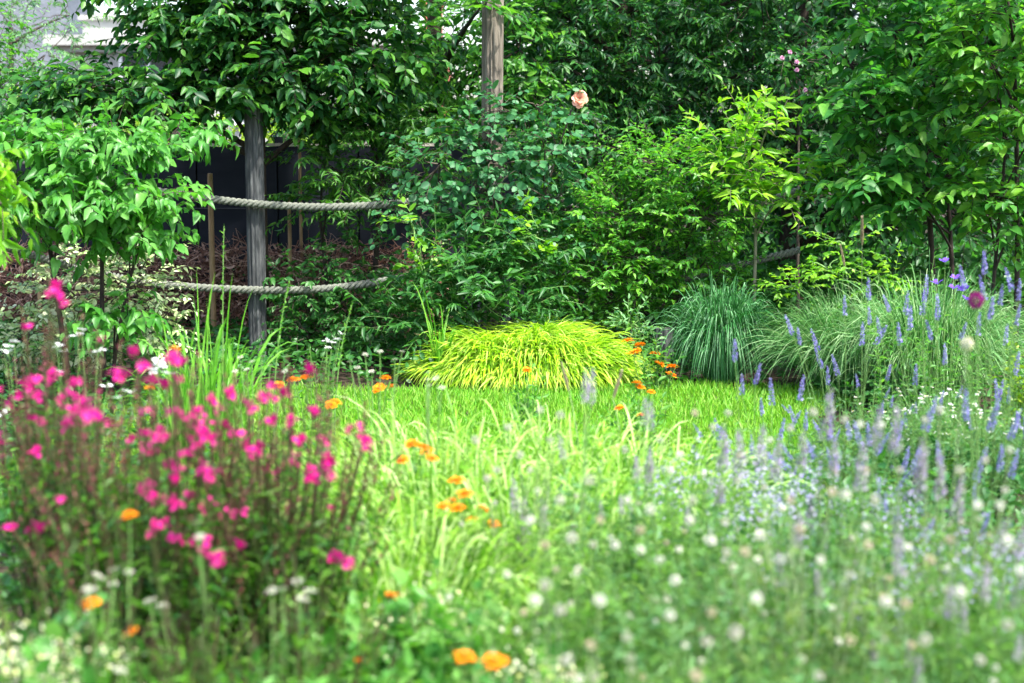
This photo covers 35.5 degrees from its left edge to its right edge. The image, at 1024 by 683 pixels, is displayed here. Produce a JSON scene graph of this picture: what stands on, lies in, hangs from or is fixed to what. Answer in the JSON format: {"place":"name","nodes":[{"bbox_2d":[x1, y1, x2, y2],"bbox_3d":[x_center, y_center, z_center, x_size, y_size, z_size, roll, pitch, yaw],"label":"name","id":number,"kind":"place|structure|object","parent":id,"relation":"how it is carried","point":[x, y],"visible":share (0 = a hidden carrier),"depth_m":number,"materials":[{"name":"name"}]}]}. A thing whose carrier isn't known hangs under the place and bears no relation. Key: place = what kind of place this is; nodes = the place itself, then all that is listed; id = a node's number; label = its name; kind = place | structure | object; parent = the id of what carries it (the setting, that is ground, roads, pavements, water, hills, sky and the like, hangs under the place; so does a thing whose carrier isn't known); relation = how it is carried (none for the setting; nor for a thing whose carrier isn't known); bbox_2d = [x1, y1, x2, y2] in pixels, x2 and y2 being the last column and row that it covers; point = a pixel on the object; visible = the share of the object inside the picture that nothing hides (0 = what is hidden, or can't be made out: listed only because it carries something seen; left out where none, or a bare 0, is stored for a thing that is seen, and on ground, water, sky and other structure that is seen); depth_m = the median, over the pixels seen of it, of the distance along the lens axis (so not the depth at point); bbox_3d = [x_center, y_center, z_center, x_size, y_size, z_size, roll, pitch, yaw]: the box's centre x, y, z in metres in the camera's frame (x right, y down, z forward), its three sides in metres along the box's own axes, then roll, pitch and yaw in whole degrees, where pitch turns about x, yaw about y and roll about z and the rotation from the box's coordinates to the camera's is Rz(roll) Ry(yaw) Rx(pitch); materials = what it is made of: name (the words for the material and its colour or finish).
{"place":"outdoors","nodes":[
{"label":"outdoors","id":0,"kind":"place"},
{"bbox_2d":[0,0,86,122],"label":"slate house","id":1,"kind":"structure","parent":0,"point":[72,7],"depth_m":31.22,"materials":[{"name":"grey"}]},
{"bbox_2d":[0,376,974,516],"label":"lawn grass","id":2,"kind":"structure","parent":0,"point":[471,402],"depth_m":8.31,"materials":[{"name":"green plant"}]},
{"bbox_2d":[0,143,1023,682],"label":"ground","id":3,"kind":"structure","parent":0,"point":[342,379],"depth_m":9.49,"materials":[{"name":"soil"}]},
{"bbox_2d":[0,148,40,269],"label":"edge shrub","id":4,"kind":"object","parent":3,"relation":"on","point":[12,187],"visible":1,"depth_m":6.58,"materials":[{"name":"green plant"}]},
{"bbox_2d":[0,0,119,113],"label":"willowy tree","id":5,"kind":"object","parent":3,"relation":"on","point":[18,39],"visible":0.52,"depth_m":14.59,"materials":[{"name":"green plant"}]},
{"bbox_2d":[0,3,137,138],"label":"bush","id":6,"kind":"object","parent":3,"relation":"on","point":[7,76],"visible":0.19,"depth_m":11.74,"materials":[{"name":"green plant"}]},
{"bbox_2d":[0,593,155,682],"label":"ladys mantle","id":7,"kind":"object","parent":3,"relation":"on","point":[53,628],"visible":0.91,"depth_m":3.12,"materials":[{"name":"green plant"}]},
{"bbox_2d":[0,268,169,670],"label":"pink gaura","id":8,"kind":"object","parent":3,"relation":"on","point":[40,463],"visible":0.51,"depth_m":4.00,"materials":[{"name":"green plant"}]},
{"bbox_2d":[0,241,209,386],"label":"variegated shrub","id":9,"kind":"object","parent":3,"relation":"on","point":[39,317],"visible":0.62,"depth_m":9.18,"materials":[{"name":"green plant"}]},
{"bbox_2d":[0,408,215,682],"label":"flowers","id":10,"kind":"object","parent":3,"relation":"on","point":[39,528],"visible":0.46,"depth_m":3.24,"materials":[{"name":"green plant"}]},
{"bbox_2d":[82,510,137,681],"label":"orange marigold","id":11,"kind":"object","parent":3,"relation":"on","point":[100,629],"visible":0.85,"depth_m":3.27,"materials":[{"name":"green plant"}]},
{"bbox_2d":[81,567,143,681],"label":"white umbel","id":12,"kind":"object","parent":3,"relation":"on","point":[93,590],"visible":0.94,"depth_m":3.25,"materials":[{"name":"green plant"}]},
{"bbox_2d":[0,98,239,402],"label":"dogwood","id":13,"kind":"object","parent":3,"relation":"on","point":[69,187],"visible":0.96,"depth_m":8.25,"materials":[{"name":"green plant"}]},
{"bbox_2d":[1,339,309,682],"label":"pink gaura","id":14,"kind":"object","parent":3,"relation":"on","point":[182,584],"visible":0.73,"depth_m":3.69,"materials":[{"name":"green plant"}]},
{"bbox_2d":[29,404,346,682],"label":"pink gaura","id":15,"kind":"object","parent":3,"relation":"on","point":[88,416],"visible":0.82,"depth_m":3.10,"materials":[{"name":"green plant"}]},
{"bbox_2d":[103,271,296,460],"bbox_3d":[-1.271,0.114,6.977,0.810,0.854,0.882,-6,10,-39],"label":"strap clump","id":16,"kind":"object","parent":3,"relation":"on","point":[211,377],"visible":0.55,"depth_m":7.05,"materials":[{"name":"green plant"}]},
{"bbox_2d":[140,521,265,682],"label":"white umbel","id":17,"kind":"object","parent":3,"relation":"on","point":[199,563],"visible":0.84,"depth_m":3.40,"materials":[{"name":"green plant"}]},
{"bbox_2d":[207,173,216,342],"bbox_3d":[-2.047,-0.513,10.927,0.040,1.266,0.042,0,8,0],"label":"garden stake","id":18,"kind":"object","parent":3,"relation":"on","point":[211,251],"visible":0.78,"depth_m":10.90,"materials":[{"name":"brown wood"}]},
{"bbox_2d":[0,228,451,342],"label":"brushwood hedge","id":19,"kind":"object","parent":3,"relation":"on","point":[11,301],"visible":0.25,"depth_m":11.12,"materials":[{"name":"brown plant"}]},
{"bbox_2d":[43,15,422,146],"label":"cream house","id":20,"kind":"structure","parent":3,"relation":"on","point":[96,33],"depth_m":25.55,"materials":[{"name":"white paint"}]},
{"bbox_2d":[0,0,467,353],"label":"canopy tree","id":21,"kind":"object","parent":3,"relation":"on","point":[220,41],"visible":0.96,"depth_m":9.81,"materials":[{"name":"green plant"}]},
{"bbox_2d":[216,356,288,504],"bbox_3d":[-0.977,0.358,6.099,0.310,0.599,0.244,0,8,0],"label":"white umbel","id":22,"kind":"object","parent":3,"relation":"on","point":[263,371],"visible":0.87,"depth_m":6.12,"materials":[{"name":"green plant"}]},
{"bbox_2d":[244,105,266,367],"bbox_3d":[-1.599,-0.574,10.015,0.118,1.824,0.117,0,8,0],"label":"rope post","id":23,"kind":"object","parent":3,"relation":"on","point":[255,216],"visible":0.76,"depth_m":9.95,"materials":[{"name":"grey wood"}]},
{"bbox_2d":[5,246,800,293],"bbox_3d":[-0.721,-0.537,9.904,5.086,0.497,0.971,-2,8,-17],"label":"rope","id":24,"kind":"object","parent":23,"relation":"attached to","point":[350,285],"visible":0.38,"depth_m":9.95,"materials":[{"name":"beige fabric"}]},
{"bbox_2d":[17,160,799,225],"bbox_3d":[-0.796,-1.020,9.927,5.282,0.625,0.203,-1,8,-6],"label":"rope","id":25,"kind":"object","parent":23,"relation":"attached to","point":[294,205],"visible":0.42,"depth_m":9.88,"materials":[{"name":"beige fabric"}]},
{"bbox_2d":[0,137,523,329],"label":"privacy fence","id":26,"kind":"object","parent":3,"relation":"on","point":[225,167],"visible":0.09,"depth_m":11.56,"materials":[{"name":"wood"}]},
{"bbox_2d":[143,354,403,682],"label":"pink gaura","id":27,"kind":"object","parent":3,"relation":"on","point":[307,559],"visible":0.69,"depth_m":3.86,"materials":[{"name":"green plant"}]},
{"bbox_2d":[250,578,331,682],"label":"white umbel","id":28,"kind":"object","parent":3,"relation":"on","point":[299,615],"visible":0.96,"depth_m":3.25,"materials":[{"name":"green plant"}]},
{"bbox_2d":[187,463,401,682],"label":"pink gaura","id":29,"kind":"object","parent":3,"relation":"on","point":[293,643],"visible":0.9,"depth_m":3.29,"materials":[{"name":"green plant"}]},
{"bbox_2d":[292,331,342,446],"bbox_3d":[-0.887,0.229,7.295,0.247,0.542,0.265,0,8,0],"label":"white gaura","id":30,"kind":"object","parent":3,"relation":"on","point":[332,381],"visible":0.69,"depth_m":7.30,"materials":[{"name":"green plant"}]},
{"bbox_2d":[244,646,395,682],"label":"leafy plant","id":31,"kind":"object","parent":3,"relation":"on","point":[386,674],"visible":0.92,"depth_m":3.16,"materials":[{"name":"green plant"}]},
{"bbox_2d":[253,211,429,367],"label":"green shrub","id":32,"kind":"object","parent":3,"relation":"on","point":[326,313],"visible":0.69,"depth_m":10.19,"materials":[{"name":"green plant"}]},
{"bbox_2d":[241,72,480,355],"bbox_3d":[-0.904,-0.840,10.492,1.744,2.029,1.457,0,8,0],"label":"fern leaved shrub","id":33,"kind":"object","parent":3,"relation":"on","point":[345,177],"visible":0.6,"depth_m":10.25,"materials":[{"name":"green plant"}]},
{"bbox_2d":[326,350,404,462],"bbox_3d":[-0.555,0.339,6.096,0.263,0.638,0.295,-2,8,-18],"label":"white umbel","id":34,"kind":"object","parent":3,"relation":"on","point":[389,425],"visible":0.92,"depth_m":6.05,"materials":[{"name":"green plant"}]},
{"bbox_2d":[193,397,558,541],"bbox_3d":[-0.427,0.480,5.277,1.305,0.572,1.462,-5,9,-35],"label":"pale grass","id":35,"kind":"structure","parent":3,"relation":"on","point":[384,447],"depth_m":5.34,"materials":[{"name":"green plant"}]},
{"bbox_2d":[132,487,631,673],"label":"pale grass","id":36,"kind":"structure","parent":3,"relation":"on","point":[386,580],"depth_m":4.19,"materials":[{"name":"green plant"}]},
{"bbox_2d":[280,561,524,682],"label":"leafy plant","id":37,"kind":"object","parent":3,"relation":"on","point":[411,639],"visible":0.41,"depth_m":3.67,"materials":[{"name":"green plant"}]},
{"bbox_2d":[325,557,537,682],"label":"ladys mantle","id":38,"kind":"object","parent":3,"relation":"on","point":[433,651],"visible":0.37,"depth_m":3.69,"materials":[{"name":"green plant"}]},
{"bbox_2d":[266,0,606,189],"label":"background tree","id":39,"kind":"object","parent":3,"relation":"on","point":[433,24],"visible":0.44,"depth_m":11.44,"materials":[{"name":"green plant"}]},
{"bbox_2d":[413,281,460,382],"bbox_3d":[-0.449,-0.066,9.272,0.256,0.612,0.389,-2,8,-14],"label":"upright strap","id":40,"kind":"object","parent":3,"relation":"on","point":[438,352],"visible":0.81,"depth_m":9.24,"materials":[{"name":"green plant"}]},
{"bbox_2d":[347,643,555,682],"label":"leafy plant","id":41,"kind":"object","parent":3,"relation":"on","point":[426,678],"visible":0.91,"depth_m":3.19,"materials":[{"name":"green plant"}]},
{"bbox_2d":[376,189,557,355],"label":"lime shoots","id":42,"kind":"object","parent":3,"relation":"on","point":[548,249],"visible":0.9,"depth_m":9.38,"materials":[{"name":"green plant"}]},
{"bbox_2d":[333,191,601,359],"bbox_3d":[-0.289,-0.309,9.635,1.526,1.198,1.109,-5,9,-35],"label":"shrub","id":43,"kind":"object","parent":3,"relation":"on","point":[479,260],"visible":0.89,"depth_m":9.51,"materials":[{"name":"green plant"}]},
{"bbox_2d":[437,476,507,563],"bbox_3d":[-0.114,0.620,4.608,0.266,0.471,0.306,0,8,0],"label":"orange marigold","id":44,"kind":"object","parent":3,"relation":"on","point":[463,492],"visible":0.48,"depth_m":4.53,"materials":[{"name":"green plant"}]},
{"bbox_2d":[286,378,664,545],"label":"pale grass","id":45,"kind":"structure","parent":3,"relation":"on","point":[457,425],"depth_m":5.77,"materials":[{"name":"green plant"}]},
{"bbox_2d":[454,650,509,682],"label":"orange marigold","id":46,"kind":"object","parent":3,"relation":"on","point":[496,659],"visible":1,"depth_m":3.03,"materials":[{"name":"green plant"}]},
{"bbox_2d":[362,75,608,333],"bbox_3d":[-0.154,-0.674,9.795,1.516,1.885,0.924,0,8,0],"label":"climbing rose","id":47,"kind":"object","parent":3,"relation":"on","point":[510,151],"visible":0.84,"depth_m":9.71,"materials":[{"name":"green plant"}]},
{"bbox_2d":[480,0,503,332],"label":"tall pole","id":48,"kind":"object","parent":3,"relation":"on","point":[492,41],"visible":0.38,"depth_m":10.02,"materials":[{"name":"brown wood"}]},
{"bbox_2d":[0,228,1023,682],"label":"ground cover","id":49,"kind":"object","parent":3,"relation":"on","point":[764,272],"visible":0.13,"depth_m":9.60,"materials":[{"name":"green plant"}]},
{"bbox_2d":[422,406,601,659],"bbox_3d":[0.003,0.506,4.424,0.442,0.743,0.463,5,9,33],"label":"globe flower","id":50,"kind":"object","parent":3,"relation":"on","point":[495,469],"visible":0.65,"depth_m":4.30,"materials":[{"name":"green plant"}]},
{"bbox_2d":[278,415,760,637],"bbox_3d":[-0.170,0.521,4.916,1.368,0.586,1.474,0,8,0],"label":"pale grass","id":51,"kind":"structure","parent":3,"relation":"on","point":[433,494],"depth_m":4.84,"materials":[{"name":"green plant"}]},
{"bbox_2d":[501,355,548,432],"bbox_3d":[0.060,0.256,7.693,0.240,0.385,0.211,0,8,0],"label":"orange marigold","id":52,"kind":"object","parent":3,"relation":"on","point":[530,403],"visible":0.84,"depth_m":7.70,"materials":[{"name":"green plant"}]},
{"bbox_2d":[390,314,664,390],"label":"golden grass","id":53,"kind":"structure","parent":3,"relation":"on","point":[483,356],"depth_m":9.12,"materials":[{"name":"yellow plant"}]},
{"bbox_2d":[452,629,628,682],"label":"ladys mantle","id":54,"kind":"object","parent":3,"relation":"on","point":[552,647],"visible":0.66,"depth_m":3.24,"materials":[{"name":"green plant"}]},
{"bbox_2d":[458,579,672,682],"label":"globe flower","id":55,"kind":"object","parent":3,"relation":"on","point":[566,661],"visible":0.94,"depth_m":2.76,"materials":[{"name":"white plant"}]},
{"bbox_2d":[123,0,1023,295],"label":"woods","id":56,"kind":"object","parent":3,"relation":"on","point":[753,10],"visible":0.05,"depth_m":14.63,"materials":[{"name":"green plant"}]},
{"bbox_2d":[431,474,744,682],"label":"globe flower","id":57,"kind":"object","parent":3,"relation":"on","point":[574,637],"visible":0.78,"depth_m":3.47,"materials":[{"name":"green plant"}]},
{"bbox_2d":[508,368,671,660],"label":"mauve spikes","id":58,"kind":"object","parent":3,"relation":"on","point":[586,387],"visible":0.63,"depth_m":4.36,"materials":[{"name":"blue plant"}]},
{"bbox_2d":[353,393,834,560],"bbox_3d":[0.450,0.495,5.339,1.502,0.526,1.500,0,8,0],"label":"pale grass","id":59,"kind":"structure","parent":3,"relation":"on","point":[685,483],"depth_m":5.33,"materials":[{"name":"green plant"}]},
{"bbox_2d":[595,294,668,374],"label":"grey leaved plant","id":60,"kind":"object","parent":3,"relation":"on","point":[643,327],"visible":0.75,"depth_m":9.47,"materials":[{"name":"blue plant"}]},
{"bbox_2d":[598,380,671,447],"bbox_3d":[0.564,0.341,7.314,0.344,0.316,0.245,0,8,0],"label":"orange marigold","id":61,"kind":"object","parent":3,"relation":"on","point":[631,415],"visible":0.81,"depth_m":7.29,"materials":[{"name":"green plant"}]},
{"bbox_2d":[551,397,727,643],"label":"mauve spikes","id":62,"kind":"object","parent":3,"relation":"on","point":[606,515],"visible":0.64,"depth_m":4.49,"materials":[{"name":"plant"}]},
{"bbox_2d":[501,112,787,355],"bbox_3d":[0.830,-0.596,10.018,1.822,1.672,1.239,0,8,0],"label":"abelia shrub","id":63,"kind":"object","parent":3,"relation":"on","point":[656,207],"visible":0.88,"depth_m":9.87,"materials":[{"name":"green plant"}]},
{"bbox_2d":[621,330,686,389],"bbox_3d":[0.793,0.108,8.995,0.346,0.342,0.265,-5,9,-31],"label":"orange marigold","id":64,"kind":"object","parent":3,"relation":"on","point":[659,364],"visible":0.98,"depth_m":8.97,"materials":[{"name":"green plant"}]},
{"bbox_2d":[441,0,904,323],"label":"dark pinnate tree","id":65,"kind":"object","parent":3,"relation":"on","point":[622,51],"visible":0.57,"depth_m":11.72,"materials":[{"name":"green plant"}]},
{"bbox_2d":[588,409,789,671],"bbox_3d":[0.482,0.521,4.285,0.580,0.749,0.434,0,8,0],"label":"globe flower","id":66,"kind":"object","parent":3,"relation":"on","point":[672,518],"visible":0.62,"depth_m":4.24,"materials":[{"name":"green plant"}]},
{"bbox_2d":[519,488,878,682],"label":"globe flower","id":67,"kind":"object","parent":3,"relation":"on","point":[667,600],"visible":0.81,"depth_m":3.35,"materials":[{"name":"green plant"}]},
{"bbox_2d":[550,592,872,682],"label":"globe flower","id":68,"kind":"object","parent":3,"relation":"on","point":[736,635],"visible":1,"depth_m":2.87,"materials":[{"name":"green plant"}]},
{"bbox_2d":[640,265,791,382],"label":"blue sedge","id":69,"kind":"object","parent":3,"relation":"on","point":[713,328],"visible":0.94,"depth_m":9.18,"materials":[{"name":"plant"}]},
{"bbox_2d":[629,432,838,602],"bbox_3d":[0.663,0.546,4.834,0.641,0.557,0.550,0,8,0],"label":"catmint","id":70,"kind":"object","parent":3,"relation":"on","point":[747,496],"visible":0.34,"depth_m":4.79,"materials":[{"name":"green plant"}]},
{"bbox_2d":[671,74,844,369],"bbox_3d":[1.458,-0.664,9.674,1.040,1.893,0.763,4,8,25],"label":"lime sapling","id":71,"kind":"object","parent":3,"relation":"on","point":[767,185],"visible":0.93,"depth_m":9.57,"materials":[{"name":"green plant"}]},
{"bbox_2d":[695,339,839,525],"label":"lavender","id":72,"kind":"object","parent":3,"relation":"on","point":[750,468],"visible":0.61,"depth_m":5.87,"materials":[{"name":"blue plant"}]},
{"bbox_2d":[704,389,884,682],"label":"mauve spikes","id":73,"kind":"object","parent":3,"relation":"on","point":[800,521],"visible":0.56,"depth_m":3.90,"materials":[{"name":"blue plant"}]},
{"bbox_2d":[751,9,841,313],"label":"rambling rose","id":74,"kind":"object","parent":3,"relation":"on","point":[776,56],"visible":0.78,"depth_m":10.76,"materials":[{"name":"green plant"}]},
{"bbox_2d":[642,487,955,682],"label":"globe flower","id":75,"kind":"object","parent":3,"relation":"on","point":[840,620],"visible":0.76,"depth_m":3.36,"materials":[{"name":"green plant"}]},
{"bbox_2d":[732,408,935,677],"bbox_3d":[0.831,0.525,4.080,0.527,0.796,0.501,5,9,34],"label":"globe flower","id":76,"kind":"object","parent":3,"relation":"on","point":[837,527],"visible":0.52,"depth_m":4.02,"materials":[{"name":"green plant"}]},
{"bbox_2d":[718,442,949,642],"bbox_3d":[0.869,0.572,4.445,0.641,0.607,0.584,-4,9,-28],"label":"catmint","id":77,"kind":"object","parent":3,"relation":"on","point":[885,526],"visible":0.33,"depth_m":4.40,"materials":[{"name":"green plant"}]},
{"bbox_2d":[747,211,924,331],"bbox_3d":[1.823,-0.203,8.989,0.913,1.057,0.632,6,9,37],"label":"lime spray","id":78,"kind":"object","parent":3,"relation":"on","point":[822,268],"visible":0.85,"depth_m":8.91,"materials":[{"name":"green plant"}]},
{"bbox_2d":[777,278,913,491],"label":"lavender","id":79,"kind":"object","parent":3,"relation":"on","point":[819,442],"visible":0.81,"depth_m":6.48,"materials":[{"name":"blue plant"}]},
{"bbox_2d":[690,0,1023,327],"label":"dark broad tree","id":80,"kind":"object","parent":3,"relation":"on","point":[813,220],"visible":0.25,"depth_m":11.39,"materials":[{"name":"green plant"}]},
{"bbox_2d":[764,419,949,581],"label":"lavender","id":81,"kind":"object","parent":3,"relation":"on","point":[873,471],"visible":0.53,"depth_m":5.09,"materials":[{"name":"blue plant"}]},
{"bbox_2d":[732,215,989,396],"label":"fountain grass","id":82,"kind":"object","parent":3,"relation":"on","point":[807,340],"depth_m":8.80,"materials":[{"name":"plant"}]},
{"bbox_2d":[712,586,1013,682],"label":"globe flower","id":83,"kind":"object","parent":3,"relation":"on","point":[905,643],"visible":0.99,"depth_m":2.88,"materials":[{"name":"green plant"}]},
{"bbox_2d":[826,391,956,476],"bbox_3d":[1.645,0.382,6.802,0.576,0.371,0.447,4,9,30],"label":"daisy mat","id":84,"kind":"object","parent":3,"relation":"on","point":[912,419],"visible":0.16,"depth_m":6.78,"materials":[{"name":"green plant"}]},
{"bbox_2d":[775,405,1019,681],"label":"mauve spikes","id":85,"kind":"object","parent":3,"relation":"on","point":[924,466],"visible":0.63,"depth_m":3.73,"materials":[{"name":"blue plant"}]},
{"bbox_2d":[780,0,1023,309],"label":"dogwood tree","id":86,"kind":"object","parent":3,"relation":"on","point":[878,185],"visible":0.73,"depth_m":9.40,"materials":[{"name":"green plant"}]},
{"bbox_2d":[862,251,943,421],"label":"tall green stems","id":87,"kind":"object","parent":3,"relation":"on","point":[883,370],"visible":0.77,"depth_m":7.88,"materials":[{"name":"green plant"}]},
{"bbox_2d":[826,338,1023,671],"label":"globe flower","id":88,"kind":"object","parent":3,"relation":"on","point":[986,559],"visible":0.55,"depth_m":3.84,"materials":[{"name":"green plant"}]},
{"bbox_2d":[834,501,1023,682],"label":"globe flower","id":89,"kind":"object","parent":3,"relation":"on","point":[990,656],"visible":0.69,"depth_m":3.28,"materials":[{"name":"green plant"}]},
{"bbox_2d":[868,275,990,503],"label":"lavender","id":90,"kind":"object","parent":3,"relation":"on","point":[911,433],"visible":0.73,"depth_m":6.24,"materials":[{"name":"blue plant"}]},
{"bbox_2d":[841,508,1023,682],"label":"catmint","id":91,"kind":"object","parent":3,"relation":"on","point":[919,573],"visible":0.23,"depth_m":3.72,"materials":[{"name":"green plant"}]},
{"bbox_2d":[852,389,1023,625],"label":"lavender","id":92,"kind":"object","parent":3,"relation":"on","point":[965,414],"visible":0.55,"depth_m":4.68,"materials":[{"name":"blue plant"}]},
{"bbox_2d":[860,520,1023,682],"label":"mauve spikes","id":93,"kind":"object","parent":3,"relation":"on","point":[946,613],"visible":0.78,"depth_m":3.28,"materials":[{"name":"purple plant"}]},
{"bbox_2d":[884,385,1012,461],"bbox_3d":[1.945,0.361,7.114,0.554,0.329,0.491,0,8,0],"label":"daisy mat","id":94,"kind":"object","parent":3,"relation":"on","point":[944,402],"visible":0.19,"depth_m":7.08,"materials":[{"name":"green plant"}]},
{"bbox_2d":[909,258,995,417],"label":"bellflower","id":95,"kind":"object","parent":3,"relation":"on","point":[949,375],"visible":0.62,"depth_m":7.67,"materials":[{"name":"green plant"}]},
{"bbox_2d":[899,0,1023,380],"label":"bright tree","id":96,"kind":"object","parent":3,"relation":"on","point":[992,96],"visible":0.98,"depth_m":8.98,"materials":[{"name":"green plant"}]},
{"bbox_2d":[917,291,1021,611],"bbox_3d":[1.249,0.385,4.235,0.370,1.031,0.294,-1,8,-6],"label":"drumstick allium","id":97,"kind":"object","parent":3,"relation":"on","point":[977,304],"visible":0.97,"depth_m":4.25,"materials":[{"name":"green plant"}]},
{"bbox_2d":[936,251,1023,518],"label":"lavender","id":98,"kind":"object","parent":3,"relation":"on","point":[988,481],"visible":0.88,"depth_m":6.05,"materials":[{"name":"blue plant"}]},
{"bbox_2d":[943,398,1023,482],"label":"daisy mat","id":99,"kind":"object","parent":3,"relation":"on","point":[982,444],"visible":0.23,"depth_m":6.71,"materials":[{"name":"green plant"}]},
{"bbox_2d":[989,320,1023,440],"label":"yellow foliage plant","id":100,"kind":"object","parent":3,"relation":"on","point":[1019,399],"visible":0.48,"depth_m":7.30,"materials":[{"name":"green plant"}]},
{"bbox_2d":[86,0,1023,141],"label":"sky","id":101,"kind":"structure","parent":0,"point":[102,10],"materials":[{"name":"white"}]},
{"bbox_2d":[796,248,1023,411],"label":"fine grass","id":102,"kind":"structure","parent":0,"point":[994,325],"depth_m":8.28,"materials":[{"name":"green plant"}]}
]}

